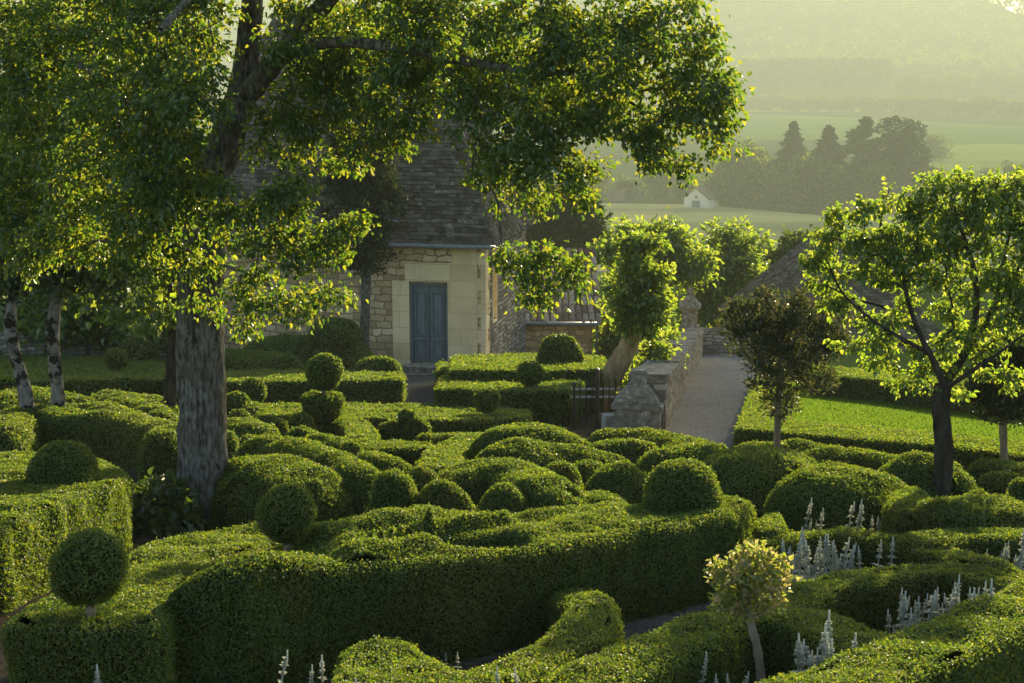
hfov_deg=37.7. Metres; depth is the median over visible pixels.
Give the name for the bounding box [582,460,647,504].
clipped mound
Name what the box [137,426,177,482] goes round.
clipped mound
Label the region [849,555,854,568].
silver plant
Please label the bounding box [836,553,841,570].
silver plant
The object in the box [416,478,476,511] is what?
clipped mound
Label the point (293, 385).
box hedge
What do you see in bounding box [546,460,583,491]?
clipped mound
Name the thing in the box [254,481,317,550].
topiary ball
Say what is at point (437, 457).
box hedge
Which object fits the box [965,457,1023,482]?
clipped mound
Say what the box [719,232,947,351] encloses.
grey stone house
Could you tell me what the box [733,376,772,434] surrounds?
box hedge
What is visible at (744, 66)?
poplar tree
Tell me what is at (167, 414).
clipped mound
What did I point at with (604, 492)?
clipped mound
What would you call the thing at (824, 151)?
conifer tree
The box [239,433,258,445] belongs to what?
clipped mound
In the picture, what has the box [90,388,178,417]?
clipped mound
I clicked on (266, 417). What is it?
clipped mound
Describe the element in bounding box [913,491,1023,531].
clipped mound
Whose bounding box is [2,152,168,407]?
mottled tree
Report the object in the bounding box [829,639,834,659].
silver plant
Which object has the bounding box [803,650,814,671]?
silver plant
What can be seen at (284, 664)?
silver plant
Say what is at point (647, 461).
clipped mound
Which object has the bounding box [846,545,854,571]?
silver plant
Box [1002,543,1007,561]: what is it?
silver plant
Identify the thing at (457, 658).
silver plant
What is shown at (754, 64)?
poplar tree
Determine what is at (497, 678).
silver plant
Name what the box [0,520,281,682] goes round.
box hedge
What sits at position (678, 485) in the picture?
clipped mound
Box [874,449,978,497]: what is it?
clipped mound
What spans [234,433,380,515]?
clipped mound
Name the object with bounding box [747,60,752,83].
poplar tree
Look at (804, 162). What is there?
broadleaf tree
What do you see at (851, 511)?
silver plant
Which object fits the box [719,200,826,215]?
field hedge
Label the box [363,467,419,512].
clipped mound
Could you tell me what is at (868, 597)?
box hedge
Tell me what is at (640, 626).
gravel walk
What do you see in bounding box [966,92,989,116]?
broadleaf tree
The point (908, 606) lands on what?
silver plant
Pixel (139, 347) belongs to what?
clipped mound
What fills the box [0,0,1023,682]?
ground
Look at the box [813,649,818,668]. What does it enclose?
silver plant
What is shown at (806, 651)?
silver plant
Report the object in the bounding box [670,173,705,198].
broadleaf tree
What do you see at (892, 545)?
silver plant
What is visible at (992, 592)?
silver plant
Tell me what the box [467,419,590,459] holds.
clipped mound
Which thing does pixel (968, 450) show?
box hedge
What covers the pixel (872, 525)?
silver plant
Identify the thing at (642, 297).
pollard tree
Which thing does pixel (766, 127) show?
green field
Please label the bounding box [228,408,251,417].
clipped mound
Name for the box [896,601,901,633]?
silver plant
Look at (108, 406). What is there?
clipped mound
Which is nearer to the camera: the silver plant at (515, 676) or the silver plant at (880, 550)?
the silver plant at (515, 676)
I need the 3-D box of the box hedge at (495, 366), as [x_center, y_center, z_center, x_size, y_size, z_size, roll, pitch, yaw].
[0.340,0.783,29.758,3.406,1.878,6.678,0,11,0]
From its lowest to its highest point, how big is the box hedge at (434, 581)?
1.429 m
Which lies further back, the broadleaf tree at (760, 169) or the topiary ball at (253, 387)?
the broadleaf tree at (760, 169)
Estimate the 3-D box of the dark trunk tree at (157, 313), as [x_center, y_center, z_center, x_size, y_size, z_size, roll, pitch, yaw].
[-6.103,-1.192,24.768,3.159,4.580,2.158,0,11,0]
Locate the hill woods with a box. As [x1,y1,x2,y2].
[354,0,1023,71]
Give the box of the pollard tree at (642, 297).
[596,228,677,410]
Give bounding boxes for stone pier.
[611,368,663,429]
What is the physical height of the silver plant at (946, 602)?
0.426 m
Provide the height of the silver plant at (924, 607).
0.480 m
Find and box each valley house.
[602,185,644,201]
[682,185,719,207]
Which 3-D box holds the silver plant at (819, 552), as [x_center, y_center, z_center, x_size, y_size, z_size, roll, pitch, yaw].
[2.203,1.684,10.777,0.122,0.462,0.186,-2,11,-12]
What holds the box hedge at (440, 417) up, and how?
on the ground at (584, 426)
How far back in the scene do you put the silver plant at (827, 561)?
10.53 m
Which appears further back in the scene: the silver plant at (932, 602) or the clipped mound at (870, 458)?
the clipped mound at (870, 458)
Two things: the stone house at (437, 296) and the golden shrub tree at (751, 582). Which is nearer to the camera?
the golden shrub tree at (751, 582)
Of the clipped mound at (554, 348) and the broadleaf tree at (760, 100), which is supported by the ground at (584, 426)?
the broadleaf tree at (760, 100)
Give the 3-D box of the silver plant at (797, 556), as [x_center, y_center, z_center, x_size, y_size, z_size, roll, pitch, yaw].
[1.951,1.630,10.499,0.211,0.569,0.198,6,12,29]
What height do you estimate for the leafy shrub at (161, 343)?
3.170 m
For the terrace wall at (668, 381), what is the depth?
30.24 m
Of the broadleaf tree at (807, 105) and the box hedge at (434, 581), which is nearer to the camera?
the box hedge at (434, 581)
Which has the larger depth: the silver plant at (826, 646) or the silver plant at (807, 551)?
the silver plant at (807, 551)
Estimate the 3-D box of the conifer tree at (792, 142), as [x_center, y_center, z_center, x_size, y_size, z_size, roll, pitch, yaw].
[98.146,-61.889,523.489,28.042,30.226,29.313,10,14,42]
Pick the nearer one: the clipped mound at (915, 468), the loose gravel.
the clipped mound at (915, 468)
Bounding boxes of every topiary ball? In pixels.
[44,527,131,616]
[102,347,128,370]
[238,374,266,402]
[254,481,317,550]
[472,385,502,413]
[516,359,544,386]
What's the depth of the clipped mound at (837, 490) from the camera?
12.96 m
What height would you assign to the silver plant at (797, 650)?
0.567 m
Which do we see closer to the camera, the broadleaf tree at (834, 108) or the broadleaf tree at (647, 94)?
the broadleaf tree at (834, 108)
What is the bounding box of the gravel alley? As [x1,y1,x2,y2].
[403,376,434,403]
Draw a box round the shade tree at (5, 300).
[0,250,155,319]
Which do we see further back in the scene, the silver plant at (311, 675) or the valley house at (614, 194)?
the valley house at (614, 194)
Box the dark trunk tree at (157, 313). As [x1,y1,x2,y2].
[74,158,237,405]
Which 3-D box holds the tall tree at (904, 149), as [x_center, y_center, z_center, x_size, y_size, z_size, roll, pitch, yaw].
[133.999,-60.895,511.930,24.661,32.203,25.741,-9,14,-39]
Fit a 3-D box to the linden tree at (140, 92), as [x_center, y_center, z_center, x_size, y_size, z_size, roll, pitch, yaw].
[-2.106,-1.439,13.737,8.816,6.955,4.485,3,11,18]
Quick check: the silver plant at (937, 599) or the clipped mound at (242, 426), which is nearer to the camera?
the silver plant at (937, 599)
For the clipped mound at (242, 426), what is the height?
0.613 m
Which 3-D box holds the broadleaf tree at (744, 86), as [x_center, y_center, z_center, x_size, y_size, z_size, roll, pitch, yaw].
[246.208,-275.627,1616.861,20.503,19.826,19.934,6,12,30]
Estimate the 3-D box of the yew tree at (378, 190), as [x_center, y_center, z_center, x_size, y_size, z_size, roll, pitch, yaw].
[-3.585,-3.037,35.992,2.425,7.436,2.397,0,11,0]
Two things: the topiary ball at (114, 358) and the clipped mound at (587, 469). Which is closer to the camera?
the clipped mound at (587, 469)
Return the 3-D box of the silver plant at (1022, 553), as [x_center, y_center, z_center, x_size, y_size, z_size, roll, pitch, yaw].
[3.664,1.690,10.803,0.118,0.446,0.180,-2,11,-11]
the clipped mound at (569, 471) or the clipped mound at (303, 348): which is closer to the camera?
the clipped mound at (569, 471)
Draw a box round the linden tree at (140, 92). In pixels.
[0,0,755,524]
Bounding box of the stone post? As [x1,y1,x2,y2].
[601,412,613,428]
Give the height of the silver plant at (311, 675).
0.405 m
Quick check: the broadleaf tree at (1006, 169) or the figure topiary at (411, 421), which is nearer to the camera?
the figure topiary at (411, 421)
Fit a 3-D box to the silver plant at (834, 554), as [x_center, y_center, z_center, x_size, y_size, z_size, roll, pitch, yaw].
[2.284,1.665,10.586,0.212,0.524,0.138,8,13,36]
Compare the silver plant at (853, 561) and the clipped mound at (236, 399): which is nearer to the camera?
the silver plant at (853, 561)
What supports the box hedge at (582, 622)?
on the ground at (584, 426)
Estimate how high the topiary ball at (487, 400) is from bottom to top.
0.749 m
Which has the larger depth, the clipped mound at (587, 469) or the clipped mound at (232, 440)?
the clipped mound at (232, 440)
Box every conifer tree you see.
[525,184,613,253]
[757,121,825,206]
[792,124,851,210]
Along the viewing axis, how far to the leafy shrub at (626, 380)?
31.63 m
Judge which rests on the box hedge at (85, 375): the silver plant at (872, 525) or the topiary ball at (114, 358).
the topiary ball at (114, 358)
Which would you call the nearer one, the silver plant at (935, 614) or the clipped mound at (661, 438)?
the silver plant at (935, 614)
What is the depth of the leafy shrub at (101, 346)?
39.93 m
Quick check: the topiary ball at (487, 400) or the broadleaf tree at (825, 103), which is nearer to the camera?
the topiary ball at (487, 400)
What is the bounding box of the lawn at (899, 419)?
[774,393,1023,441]
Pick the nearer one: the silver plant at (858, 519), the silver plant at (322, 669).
the silver plant at (322, 669)
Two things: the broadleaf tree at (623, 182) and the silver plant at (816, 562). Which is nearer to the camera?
the silver plant at (816, 562)
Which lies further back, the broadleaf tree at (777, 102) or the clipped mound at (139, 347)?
the broadleaf tree at (777, 102)
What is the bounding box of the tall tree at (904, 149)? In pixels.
[862,115,938,206]
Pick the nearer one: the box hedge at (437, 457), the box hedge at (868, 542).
the box hedge at (868, 542)
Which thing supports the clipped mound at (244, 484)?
on the ground at (584, 426)
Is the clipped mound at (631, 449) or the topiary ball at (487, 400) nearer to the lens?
the clipped mound at (631, 449)
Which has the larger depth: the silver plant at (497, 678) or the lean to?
the lean to
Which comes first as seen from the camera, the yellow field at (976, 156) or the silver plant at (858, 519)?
the silver plant at (858, 519)
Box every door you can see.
[410,283,447,362]
[624,194,631,200]
[692,200,699,207]
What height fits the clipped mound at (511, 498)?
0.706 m
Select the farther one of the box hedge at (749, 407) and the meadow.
the meadow
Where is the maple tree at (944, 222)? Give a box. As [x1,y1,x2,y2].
[798,164,1023,496]
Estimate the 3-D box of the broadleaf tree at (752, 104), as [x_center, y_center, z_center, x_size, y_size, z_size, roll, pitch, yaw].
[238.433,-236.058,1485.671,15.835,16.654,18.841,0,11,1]
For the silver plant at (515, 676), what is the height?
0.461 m
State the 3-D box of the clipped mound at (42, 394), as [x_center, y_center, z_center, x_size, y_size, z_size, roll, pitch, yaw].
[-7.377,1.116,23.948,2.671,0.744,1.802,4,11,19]
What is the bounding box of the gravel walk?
[622,597,726,641]
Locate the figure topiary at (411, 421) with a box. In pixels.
[377,406,432,441]
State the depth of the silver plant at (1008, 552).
10.87 m
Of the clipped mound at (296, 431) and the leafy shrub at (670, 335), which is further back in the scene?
the leafy shrub at (670, 335)
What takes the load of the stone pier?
on the ground at (584, 426)
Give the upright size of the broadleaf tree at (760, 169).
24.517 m
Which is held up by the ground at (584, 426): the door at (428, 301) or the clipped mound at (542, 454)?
the clipped mound at (542, 454)
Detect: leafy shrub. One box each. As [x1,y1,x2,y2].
[0,283,127,355]
[0,318,113,347]
[75,288,168,353]
[587,298,636,362]
[616,334,688,392]
[637,323,685,358]
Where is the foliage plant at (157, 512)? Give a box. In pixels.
[130,466,211,537]
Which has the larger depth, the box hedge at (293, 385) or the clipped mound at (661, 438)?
the box hedge at (293, 385)
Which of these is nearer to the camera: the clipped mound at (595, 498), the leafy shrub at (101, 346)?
the clipped mound at (595, 498)
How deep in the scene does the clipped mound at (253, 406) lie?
23.51 m
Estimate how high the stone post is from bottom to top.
0.268 m
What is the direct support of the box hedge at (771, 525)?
on the ground at (584, 426)
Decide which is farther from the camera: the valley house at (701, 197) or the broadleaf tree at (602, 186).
the broadleaf tree at (602, 186)
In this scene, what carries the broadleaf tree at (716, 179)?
on the ground at (584, 426)
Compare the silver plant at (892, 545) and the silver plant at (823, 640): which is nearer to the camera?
the silver plant at (823, 640)
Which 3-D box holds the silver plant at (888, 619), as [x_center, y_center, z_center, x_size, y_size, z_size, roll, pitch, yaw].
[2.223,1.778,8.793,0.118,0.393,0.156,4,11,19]
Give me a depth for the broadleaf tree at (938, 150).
744.26 m
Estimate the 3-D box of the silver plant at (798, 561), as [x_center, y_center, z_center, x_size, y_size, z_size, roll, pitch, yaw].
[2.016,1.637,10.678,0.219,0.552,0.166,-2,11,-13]
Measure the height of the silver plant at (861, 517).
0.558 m
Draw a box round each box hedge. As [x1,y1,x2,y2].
[0,353,165,396]
[0,449,133,614]
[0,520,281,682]
[161,494,756,682]
[176,367,408,406]
[252,400,533,433]
[330,587,625,682]
[332,415,380,451]
[365,438,434,468]
[412,431,482,472]
[415,431,466,444]
[432,359,448,386]
[432,374,590,425]
[445,351,606,412]
[542,602,888,682]
[717,560,1023,633]
[732,415,1023,470]
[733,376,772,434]
[747,525,1023,578]
[753,512,789,539]
[755,577,1023,682]
[809,364,1023,419]
[879,485,931,534]
[890,525,1023,570]
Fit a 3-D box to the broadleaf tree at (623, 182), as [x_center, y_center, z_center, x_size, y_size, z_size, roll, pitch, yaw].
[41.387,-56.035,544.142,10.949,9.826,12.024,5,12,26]
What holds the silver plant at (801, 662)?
on the ground at (584, 426)
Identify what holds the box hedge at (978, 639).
on the ground at (584, 426)
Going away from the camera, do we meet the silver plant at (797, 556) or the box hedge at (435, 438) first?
the silver plant at (797, 556)
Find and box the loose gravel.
[669,355,754,446]
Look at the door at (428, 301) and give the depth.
39.00 m
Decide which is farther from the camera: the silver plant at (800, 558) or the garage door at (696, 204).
the garage door at (696, 204)
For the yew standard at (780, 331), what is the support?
on the ground at (584, 426)
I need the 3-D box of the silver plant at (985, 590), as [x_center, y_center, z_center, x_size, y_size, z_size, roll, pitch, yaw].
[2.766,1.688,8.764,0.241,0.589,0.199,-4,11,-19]
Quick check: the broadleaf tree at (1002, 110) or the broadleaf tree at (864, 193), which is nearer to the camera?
the broadleaf tree at (864, 193)
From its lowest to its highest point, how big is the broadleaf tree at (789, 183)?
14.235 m
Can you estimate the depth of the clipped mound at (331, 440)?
17.14 m
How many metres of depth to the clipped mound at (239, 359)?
33.84 m
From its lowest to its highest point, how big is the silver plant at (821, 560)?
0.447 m
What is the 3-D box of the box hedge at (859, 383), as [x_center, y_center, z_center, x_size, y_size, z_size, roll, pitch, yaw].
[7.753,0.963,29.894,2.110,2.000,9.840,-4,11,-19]
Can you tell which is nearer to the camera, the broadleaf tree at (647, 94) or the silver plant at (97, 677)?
the silver plant at (97, 677)
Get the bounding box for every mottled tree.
[0,101,56,409]
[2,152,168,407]
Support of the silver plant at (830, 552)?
on the ground at (584, 426)
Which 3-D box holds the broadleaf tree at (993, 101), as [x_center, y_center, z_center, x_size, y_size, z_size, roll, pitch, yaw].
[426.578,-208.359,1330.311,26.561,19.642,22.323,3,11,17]
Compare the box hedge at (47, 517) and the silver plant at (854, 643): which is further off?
the box hedge at (47, 517)
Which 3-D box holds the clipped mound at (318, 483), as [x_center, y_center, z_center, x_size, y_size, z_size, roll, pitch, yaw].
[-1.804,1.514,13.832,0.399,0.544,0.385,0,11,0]
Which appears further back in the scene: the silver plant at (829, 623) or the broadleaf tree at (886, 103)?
the broadleaf tree at (886, 103)
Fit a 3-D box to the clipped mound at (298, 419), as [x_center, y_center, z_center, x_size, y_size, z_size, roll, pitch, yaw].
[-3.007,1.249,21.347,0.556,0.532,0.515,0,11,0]
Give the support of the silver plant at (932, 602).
on the ground at (584, 426)
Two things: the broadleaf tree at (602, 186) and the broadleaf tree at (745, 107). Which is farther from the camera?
the broadleaf tree at (745, 107)
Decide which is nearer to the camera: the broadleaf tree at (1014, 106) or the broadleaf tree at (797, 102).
the broadleaf tree at (1014, 106)
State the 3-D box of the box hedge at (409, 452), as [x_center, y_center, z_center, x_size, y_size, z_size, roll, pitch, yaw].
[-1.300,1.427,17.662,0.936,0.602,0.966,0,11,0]
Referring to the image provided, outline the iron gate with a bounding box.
[571,368,622,428]
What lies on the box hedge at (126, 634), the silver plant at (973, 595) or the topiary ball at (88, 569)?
the topiary ball at (88, 569)
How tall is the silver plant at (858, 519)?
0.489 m
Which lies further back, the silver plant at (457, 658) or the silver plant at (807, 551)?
the silver plant at (807, 551)
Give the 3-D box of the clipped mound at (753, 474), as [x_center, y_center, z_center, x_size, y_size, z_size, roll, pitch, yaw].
[2.367,1.388,14.299,1.548,0.764,1.546,0,11,0]
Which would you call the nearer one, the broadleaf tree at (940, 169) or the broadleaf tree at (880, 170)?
the broadleaf tree at (880, 170)
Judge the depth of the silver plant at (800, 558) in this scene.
10.60 m
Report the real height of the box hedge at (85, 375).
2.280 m
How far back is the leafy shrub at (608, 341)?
44.49 m
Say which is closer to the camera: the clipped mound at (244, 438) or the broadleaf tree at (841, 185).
the clipped mound at (244, 438)
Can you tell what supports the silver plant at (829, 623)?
on the ground at (584, 426)
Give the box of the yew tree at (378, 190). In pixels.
[313,97,412,347]
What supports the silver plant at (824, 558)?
on the ground at (584, 426)
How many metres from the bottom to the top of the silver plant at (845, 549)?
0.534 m
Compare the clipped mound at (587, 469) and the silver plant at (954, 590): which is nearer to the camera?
the silver plant at (954, 590)
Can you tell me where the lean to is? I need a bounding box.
[526,247,601,354]
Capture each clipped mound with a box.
[0,384,97,406]
[0,401,14,409]
[0,403,177,471]
[24,439,102,486]
[66,397,151,416]
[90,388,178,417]
[102,394,175,415]
[119,335,159,360]
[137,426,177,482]
[149,407,178,421]
[208,452,355,530]
[224,348,305,370]
[226,390,251,416]
[226,429,239,459]
[227,393,266,416]
[227,416,280,441]
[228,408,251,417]
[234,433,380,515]
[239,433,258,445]
[240,333,373,369]
[255,412,278,424]
[274,418,289,436]
[284,425,318,437]
[287,412,317,432]
[303,432,352,448]
[306,476,328,497]
[307,317,363,344]
[337,440,364,455]
[353,354,407,386]
[355,450,411,474]
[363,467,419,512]
[408,464,439,493]
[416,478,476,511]
[437,455,592,512]
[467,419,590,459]
[475,436,633,467]
[475,481,529,513]
[535,333,585,363]
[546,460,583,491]
[572,458,604,486]
[578,492,628,504]
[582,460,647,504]
[583,489,627,503]
[585,426,729,449]
[587,437,658,463]
[634,442,723,476]
[642,456,723,513]
[702,444,817,519]
[734,437,898,470]
[762,459,908,532]
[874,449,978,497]
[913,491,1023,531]
[964,488,988,494]
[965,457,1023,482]
[976,469,1023,495]
[1006,477,1023,501]
[1007,464,1023,475]
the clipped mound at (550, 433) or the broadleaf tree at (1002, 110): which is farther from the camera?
the broadleaf tree at (1002, 110)
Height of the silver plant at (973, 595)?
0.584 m
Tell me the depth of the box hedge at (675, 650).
7.99 m
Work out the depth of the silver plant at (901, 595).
9.01 m
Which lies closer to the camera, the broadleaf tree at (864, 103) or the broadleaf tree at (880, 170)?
the broadleaf tree at (880, 170)
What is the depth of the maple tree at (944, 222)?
13.26 m
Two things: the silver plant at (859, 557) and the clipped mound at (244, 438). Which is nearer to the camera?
the silver plant at (859, 557)
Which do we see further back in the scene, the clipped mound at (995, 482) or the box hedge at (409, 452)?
the box hedge at (409, 452)
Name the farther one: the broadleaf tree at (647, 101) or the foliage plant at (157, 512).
the broadleaf tree at (647, 101)
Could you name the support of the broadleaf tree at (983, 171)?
on the ground at (584, 426)
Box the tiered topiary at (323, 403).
[300,352,345,434]
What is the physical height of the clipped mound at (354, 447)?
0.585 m
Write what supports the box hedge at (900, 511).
on the ground at (584, 426)
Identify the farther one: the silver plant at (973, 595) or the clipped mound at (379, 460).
the clipped mound at (379, 460)
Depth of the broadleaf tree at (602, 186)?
540.24 m
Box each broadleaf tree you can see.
[576,163,616,196]
[585,206,724,338]
[612,174,642,198]
[629,93,649,108]
[636,164,677,199]
[643,92,658,108]
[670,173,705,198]
[670,215,777,333]
[701,150,760,202]
[708,136,790,201]
[735,78,749,92]
[738,95,749,108]
[745,96,758,109]
[752,224,820,268]
[754,93,775,110]
[761,167,812,205]
[763,93,789,110]
[780,96,796,110]
[786,149,831,201]
[788,96,806,111]
[799,94,819,112]
[812,95,835,112]
[816,163,879,208]
[829,98,848,112]
[834,93,858,113]
[851,152,907,203]
[851,185,876,209]
[854,93,876,113]
[875,95,896,114]
[920,133,954,160]
[924,166,946,192]
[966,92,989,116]
[974,166,999,183]
[978,95,1004,116]
[994,98,1021,117]
[1001,160,1023,182]
[1003,98,1023,117]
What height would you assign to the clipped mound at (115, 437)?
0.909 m
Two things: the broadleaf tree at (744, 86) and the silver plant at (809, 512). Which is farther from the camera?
the broadleaf tree at (744, 86)
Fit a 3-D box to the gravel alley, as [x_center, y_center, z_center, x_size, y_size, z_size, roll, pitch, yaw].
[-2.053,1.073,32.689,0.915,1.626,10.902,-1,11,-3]
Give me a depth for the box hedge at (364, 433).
20.07 m
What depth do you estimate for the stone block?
29.38 m
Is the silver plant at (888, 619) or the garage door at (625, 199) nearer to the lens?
the silver plant at (888, 619)
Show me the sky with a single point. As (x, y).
(1008, 8)
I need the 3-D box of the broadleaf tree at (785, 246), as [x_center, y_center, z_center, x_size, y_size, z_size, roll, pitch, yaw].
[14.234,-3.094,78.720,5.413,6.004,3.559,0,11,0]
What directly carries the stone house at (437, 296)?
on the ground at (584, 426)
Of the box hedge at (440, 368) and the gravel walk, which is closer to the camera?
the gravel walk
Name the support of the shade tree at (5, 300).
on the ground at (584, 426)
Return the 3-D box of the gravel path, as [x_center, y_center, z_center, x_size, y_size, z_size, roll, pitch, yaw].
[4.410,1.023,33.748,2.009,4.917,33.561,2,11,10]
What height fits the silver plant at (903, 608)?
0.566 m
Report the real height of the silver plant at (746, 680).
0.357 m
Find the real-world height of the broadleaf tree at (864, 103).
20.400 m
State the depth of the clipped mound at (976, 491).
13.19 m
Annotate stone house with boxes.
[177,7,537,374]
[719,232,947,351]
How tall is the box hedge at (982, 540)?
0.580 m
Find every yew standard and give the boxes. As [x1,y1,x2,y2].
[712,281,860,447]
[953,326,1023,460]
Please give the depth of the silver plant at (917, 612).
8.80 m
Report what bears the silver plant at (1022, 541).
on the ground at (584, 426)
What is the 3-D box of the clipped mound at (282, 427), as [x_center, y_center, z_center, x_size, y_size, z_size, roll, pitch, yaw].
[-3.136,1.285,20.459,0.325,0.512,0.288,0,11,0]
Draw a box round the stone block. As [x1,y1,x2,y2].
[663,341,675,355]
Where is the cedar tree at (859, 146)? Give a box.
[836,116,890,178]
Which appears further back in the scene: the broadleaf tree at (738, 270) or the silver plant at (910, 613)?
the broadleaf tree at (738, 270)
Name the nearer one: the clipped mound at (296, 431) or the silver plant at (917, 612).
the silver plant at (917, 612)
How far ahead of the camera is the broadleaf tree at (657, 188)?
539.29 m
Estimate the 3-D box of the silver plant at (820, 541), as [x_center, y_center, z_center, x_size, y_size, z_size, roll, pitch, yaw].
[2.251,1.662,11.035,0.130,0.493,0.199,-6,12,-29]
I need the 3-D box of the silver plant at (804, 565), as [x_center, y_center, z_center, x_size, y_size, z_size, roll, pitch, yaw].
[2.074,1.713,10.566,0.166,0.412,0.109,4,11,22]
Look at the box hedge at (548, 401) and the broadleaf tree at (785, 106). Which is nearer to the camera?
the box hedge at (548, 401)
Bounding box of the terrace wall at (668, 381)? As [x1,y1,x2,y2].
[628,327,774,429]
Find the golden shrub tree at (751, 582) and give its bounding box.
[703,538,801,681]
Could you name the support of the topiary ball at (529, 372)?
on the box hedge at (548, 401)
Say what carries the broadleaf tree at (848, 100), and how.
on the ground at (584, 426)
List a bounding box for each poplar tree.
[738,57,750,82]
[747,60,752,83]
[749,59,757,85]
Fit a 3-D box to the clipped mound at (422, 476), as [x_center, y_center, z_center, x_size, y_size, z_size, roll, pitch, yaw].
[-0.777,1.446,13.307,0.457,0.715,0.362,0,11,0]
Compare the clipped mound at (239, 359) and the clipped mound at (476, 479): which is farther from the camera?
the clipped mound at (239, 359)
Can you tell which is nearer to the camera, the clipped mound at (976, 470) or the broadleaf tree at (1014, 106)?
the clipped mound at (976, 470)
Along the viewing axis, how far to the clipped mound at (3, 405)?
22.77 m
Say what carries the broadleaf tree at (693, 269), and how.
on the ground at (584, 426)
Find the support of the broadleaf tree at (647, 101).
on the ground at (584, 426)
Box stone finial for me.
[679,287,700,329]
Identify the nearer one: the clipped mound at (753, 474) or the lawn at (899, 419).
the clipped mound at (753, 474)
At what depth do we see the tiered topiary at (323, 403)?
21.62 m
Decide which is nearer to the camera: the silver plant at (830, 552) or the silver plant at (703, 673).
the silver plant at (703, 673)
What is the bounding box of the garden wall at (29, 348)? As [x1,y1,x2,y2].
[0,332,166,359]
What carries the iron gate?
on the ground at (584, 426)
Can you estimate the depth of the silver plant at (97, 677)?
7.22 m
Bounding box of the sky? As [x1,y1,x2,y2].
[990,0,1023,13]
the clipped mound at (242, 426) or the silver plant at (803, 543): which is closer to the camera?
the silver plant at (803, 543)
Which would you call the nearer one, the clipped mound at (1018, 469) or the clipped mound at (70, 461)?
the clipped mound at (70, 461)
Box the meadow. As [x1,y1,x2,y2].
[594,203,899,270]
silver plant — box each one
[94,664,100,682]
[278,650,288,682]
[308,665,314,682]
[318,655,326,682]
[454,652,461,672]
[494,666,500,682]
[513,667,519,682]
[699,652,707,682]
[743,671,748,682]
[790,532,803,580]
[790,537,801,580]
[790,633,801,671]
[795,550,804,580]
[796,645,804,673]
[799,498,812,531]
[800,527,812,579]
[801,556,806,580]
[803,540,814,579]
[803,639,809,667]
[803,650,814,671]
[813,536,821,575]
[813,549,818,579]
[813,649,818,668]
[816,552,824,575]
[817,508,823,528]
[817,623,828,661]
[818,544,822,575]
[820,534,827,576]
[821,632,829,661]
[825,551,830,573]
[825,610,834,656]
[826,534,835,574]
[829,540,839,570]
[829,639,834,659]
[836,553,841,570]
[841,537,849,570]
[846,502,854,526]
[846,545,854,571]
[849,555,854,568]
[851,633,856,649]
[853,508,860,528]
[856,545,862,568]
[859,499,863,530]
[870,515,873,529]
[871,540,883,566]
[884,609,892,634]
[887,536,896,565]
[894,587,903,631]
[895,591,908,629]
[896,596,909,627]
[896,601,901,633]
[908,608,912,628]
[914,596,921,622]
[920,593,928,622]
[923,590,936,618]
[932,587,939,619]
[933,595,938,619]
[944,593,949,611]
[948,596,953,609]
[949,582,956,605]
[952,574,960,605]
[970,588,977,600]
[982,581,987,593]
[988,579,994,600]
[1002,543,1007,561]
[1006,541,1010,559]
[1016,528,1023,567]
[1019,545,1023,569]
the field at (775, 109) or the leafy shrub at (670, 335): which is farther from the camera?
the field at (775, 109)
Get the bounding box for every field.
[197,99,1015,111]
[641,113,1023,144]
[919,144,1023,186]
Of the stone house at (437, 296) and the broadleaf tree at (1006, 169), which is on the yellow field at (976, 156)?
the broadleaf tree at (1006, 169)
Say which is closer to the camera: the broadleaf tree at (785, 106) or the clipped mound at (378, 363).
the clipped mound at (378, 363)
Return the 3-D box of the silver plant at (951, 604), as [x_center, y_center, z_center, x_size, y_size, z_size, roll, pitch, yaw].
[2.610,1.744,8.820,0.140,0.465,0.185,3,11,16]
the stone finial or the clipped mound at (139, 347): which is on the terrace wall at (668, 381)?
the stone finial
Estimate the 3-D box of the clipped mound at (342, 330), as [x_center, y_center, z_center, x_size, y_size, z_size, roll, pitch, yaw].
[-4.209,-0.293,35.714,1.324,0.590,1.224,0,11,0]
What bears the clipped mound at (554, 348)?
on the box hedge at (495, 366)
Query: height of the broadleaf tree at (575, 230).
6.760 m
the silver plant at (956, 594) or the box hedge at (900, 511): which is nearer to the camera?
the silver plant at (956, 594)
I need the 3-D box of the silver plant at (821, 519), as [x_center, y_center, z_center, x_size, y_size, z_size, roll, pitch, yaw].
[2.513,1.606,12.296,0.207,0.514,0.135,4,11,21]
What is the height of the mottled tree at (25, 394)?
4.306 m
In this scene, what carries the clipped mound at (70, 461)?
on the box hedge at (47, 517)
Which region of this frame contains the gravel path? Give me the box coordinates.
[667,355,756,447]
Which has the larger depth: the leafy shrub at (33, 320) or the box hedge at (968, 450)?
the leafy shrub at (33, 320)

